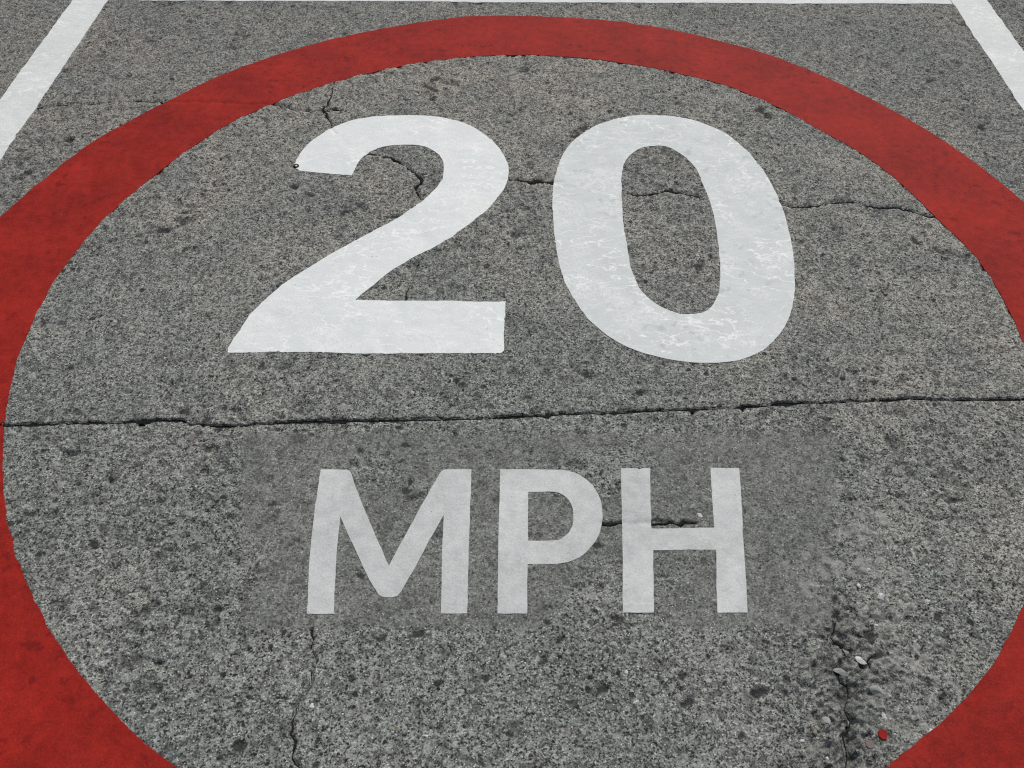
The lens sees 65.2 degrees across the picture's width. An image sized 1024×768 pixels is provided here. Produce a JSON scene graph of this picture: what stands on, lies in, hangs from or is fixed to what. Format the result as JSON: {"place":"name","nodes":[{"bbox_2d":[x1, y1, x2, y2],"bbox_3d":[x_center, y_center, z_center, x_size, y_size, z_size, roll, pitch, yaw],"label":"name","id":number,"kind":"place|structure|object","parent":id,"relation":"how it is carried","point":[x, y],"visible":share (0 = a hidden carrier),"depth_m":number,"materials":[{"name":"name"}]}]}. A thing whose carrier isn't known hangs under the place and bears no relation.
{"place":"outdoors","nodes":[
{"label":"outdoors","id":0,"kind":"place"},
{"bbox_2d":[0,0,1023,767],"bbox_3d":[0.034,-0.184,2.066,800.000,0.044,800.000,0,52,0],"label":"ground","id":1,"kind":"structure","parent":0,"point":[164,568],"depth_m":1.84,"materials":[{"name":"grey asphalt"}]},
{"bbox_2d":[0,0,107,160],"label":"painted line","id":2,"kind":"object","parent":1,"relation":"on","point":[30,85],"visible":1,"depth_m":2.78,"materials":[{"name":"paint"}]},
{"bbox_2d":[37,101,341,112],"bbox_3d":[-1.066,-0.919,2.646,1.016,0.006,0.054,1,52,1],"label":"pavement crack","id":3,"kind":"object","parent":1,"relation":"on","point":[165,102],"visible":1,"depth_m":2.65,"materials":[{"name":"black asphalt"}]},
{"bbox_2d":[189,434,194,440],"bbox_3d":[-0.725,0.123,1.816,0.012,0.006,0.018,0,52,0],"label":"chip","id":4,"kind":"object","parent":1,"relation":"on","point":[192,437],"visible":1,"depth_m":1.81,"materials":[{"name":"grey stone"}]},
{"bbox_2d":[289,629,317,767],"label":"pavement crack","id":5,"kind":"object","parent":1,"relation":"on","point":[294,740],"visible":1,"depth_m":1.43,"materials":[{"name":"black asphalt"}]},
{"bbox_2d":[322,88,332,125],"bbox_3d":[-0.602,-0.896,2.629,0.042,0.006,0.280,-8,52,-6],"label":"pavement crack","id":6,"kind":"object","parent":1,"relation":"on","point":[326,114],"visible":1,"depth_m":2.64,"materials":[{"name":"black asphalt"}]},
{"bbox_2d":[228,115,508,354],"bbox_3d":[-0.356,-0.475,2.292,0.691,0.012,1.025,0,52,0],"label":"painted digit","id":7,"kind":"object","parent":1,"relation":"on","point":[317,307],"visible":1,"depth_m":2.14,"materials":[{"name":"white paint"}]},
{"bbox_2d":[307,469,471,613],"bbox_3d":[-0.254,0.319,1.663,0.335,0.008,0.334,0,52,0],"label":"painted letter","id":8,"kind":"object","parent":1,"relation":"on","point":[448,496],"visible":1,"depth_m":1.66,"materials":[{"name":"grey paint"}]},
{"bbox_2d":[368,154,423,198],"bbox_3d":[-0.335,-0.637,2.425,0.075,0.006,0.304,-32,58,-23],"label":"pavement crack","id":9,"kind":"object","parent":1,"relation":"on","point":[419,178],"visible":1,"depth_m":2.42,"materials":[{"name":"black asphalt"}]},
{"bbox_2d":[0,16,1023,767],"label":"painted ring","id":10,"kind":"object","parent":1,"relation":"on","point":[56,710],"visible":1,"depth_m":2.37,"materials":[{"name":"red paint"}]},
{"bbox_2d":[3,398,1023,428],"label":"pavement joint","id":11,"kind":"object","parent":1,"relation":"on","point":[341,422],"visible":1,"depth_m":1.86,"materials":[{"name":"black asphalt"}]},
{"bbox_2d":[108,0,951,4],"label":"painted line","id":12,"kind":"object","parent":1,"relation":"on","point":[903,2],"visible":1,"depth_m":3.08,"materials":[{"name":"paint"}]},
{"bbox_2d":[508,179,553,184],"bbox_3d":[0.062,-0.604,2.400,0.172,0.006,0.031,0,52,0],"label":"pavement crack","id":13,"kind":"object","parent":1,"relation":"on","point":[533,182],"visible":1,"depth_m":2.40,"materials":[{"name":"black asphalt"}]},
{"bbox_2d":[497,469,602,613],"bbox_3d":[0.082,0.320,1.665,0.220,0.010,0.332,0,52,0],"label":"painted letter","id":14,"kind":"object","parent":1,"relation":"on","point":[518,552],"visible":1,"depth_m":1.67,"materials":[{"name":"grey paint"}]},
{"bbox_2d":[581,730,585,737],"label":"stone chip","id":15,"kind":"object","parent":1,"relation":"on","point":[583,733],"visible":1,"depth_m":1.42,"materials":[{"name":"stone"}]},
{"bbox_2d":[609,641,617,646],"bbox_3d":[0.193,0.495,1.520,0.016,0.008,0.012,-1,63,2],"label":"stone chip","id":16,"kind":"object","parent":1,"relation":"on","point":[613,644],"visible":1,"depth_m":1.52,"materials":[{"name":"stone"}]},
{"bbox_2d":[602,520,696,526],"bbox_3d":[0.287,0.296,1.687,0.206,0.006,0.018,0,52,0],"label":"pavement crack","id":17,"kind":"object","parent":1,"relation":"on","point":[681,523],"visible":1,"depth_m":1.69,"materials":[{"name":"black asphalt"}]},
{"bbox_2d":[622,190,703,199],"bbox_3d":[0.440,-0.563,2.369,0.253,0.006,0.038,4,52,3],"label":"pavement crack","id":18,"kind":"object","parent":1,"relation":"on","point":[663,192],"visible":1,"depth_m":2.37,"materials":[{"name":"black asphalt"}]},
{"bbox_2d":[552,115,794,362],"bbox_3d":[0.451,-0.463,2.286,0.668,0.011,1.055,0,52,0],"label":"painted digit","id":19,"kind":"object","parent":1,"relation":"on","point":[747,314],"visible":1,"depth_m":2.22,"materials":[{"name":"white paint"}]},
{"bbox_2d":[621,468,747,612],"bbox_3d":[0.359,0.318,1.667,0.284,0.010,0.334,0,52,0],"label":"painted letter","id":20,"kind":"object","parent":1,"relation":"on","point":[642,540],"visible":1,"depth_m":1.66,"materials":[{"name":"grey paint"}]},
{"bbox_2d":[821,716,831,725],"bbox_3d":[0.564,0.606,1.437,0.018,0.010,0.016,7,52,5],"label":"stone chip","id":21,"kind":"object","parent":1,"relation":"on","point":[825,720],"visible":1,"depth_m":1.44,"materials":[{"name":"stone"}]},
{"bbox_2d":[830,623,850,767],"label":"pavement crack","id":22,"kind":"object","parent":1,"relation":"on","point":[846,732],"visible":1,"depth_m":1.45,"materials":[{"name":"black asphalt"}]},
{"bbox_2d":[833,668,848,675],"bbox_3d":[0.617,0.539,1.495,0.034,0.011,0.014,12,57,9],"label":"stone chip","id":23,"kind":"object","parent":1,"relation":"on","point":[840,671],"visible":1,"depth_m":1.49,"materials":[{"name":"stone"}]},
{"bbox_2d":[783,201,934,217],"bbox_3d":[1.056,-0.501,2.322,0.583,0.006,0.065,9,52,7],"label":"pavement crack","id":24,"kind":"object","parent":1,"relation":"on","point":[887,208],"visible":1,"depth_m":2.33,"materials":[{"name":"black asphalt"}]},
{"bbox_2d":[855,656,866,663],"bbox_3d":[0.656,0.520,1.504,0.011,0.007,0.023,-35,55,-30],"label":"stone chip","id":25,"kind":"object","parent":1,"relation":"on","point":[858,659],"visible":1,"depth_m":1.50,"materials":[{"name":"white stone"}]},
{"bbox_2d":[866,740,873,748],"bbox_3d":[0.633,0.638,1.415,0.014,0.008,0.014,0,52,0],"label":"chip","id":26,"kind":"object","parent":1,"relation":"on","point":[870,744],"visible":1,"depth_m":1.41,"materials":[{"name":"grey stone"}]},
{"bbox_2d":[857,634,882,680],"bbox_3d":[0.677,0.517,1.513,0.021,0.005,0.092,-4,52,-3],"label":"pavement crack","id":27,"kind":"object","parent":1,"relation":"on","point":[858,635],"visible":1,"depth_m":1.51,"materials":[{"name":"black asphalt"}]},
{"bbox_2d":[869,685,884,694],"bbox_3d":[0.670,0.563,1.468,0.028,0.013,0.020,21,54,7],"label":"stone chip","id":28,"kind":"object","parent":1,"relation":"on","point":[875,689],"visible":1,"depth_m":1.47,"materials":[{"name":"stone"}]},
{"bbox_2d":[877,593,885,599],"bbox_3d":[0.729,0.420,1.578,0.014,0.010,0.016,24,55,18],"label":"stone chip","id":29,"kind":"object","parent":1,"relation":"on","point":[880,596],"visible":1,"depth_m":1.57,"materials":[{"name":"white stone"}]},
{"bbox_2d":[877,729,887,739],"bbox_3d":[0.660,0.625,1.425,0.016,0.006,0.017,0,52,0],"label":"paint drip","id":30,"kind":"object","parent":1,"relation":"on","point":[882,734],"visible":1,"depth_m":1.42},
{"bbox_2d":[895,567,901,571],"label":"stone chip","id":31,"kind":"object","parent":1,"relation":"on","point":[898,569],"visible":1,"depth_m":1.62,"materials":[{"name":"stone"}]},
{"bbox_2d":[951,0,1023,109],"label":"painted line","id":32,"kind":"object","parent":1,"relation":"on","point":[996,40],"visible":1,"depth_m":2.90,"materials":[{"name":"paint"}]}
]}

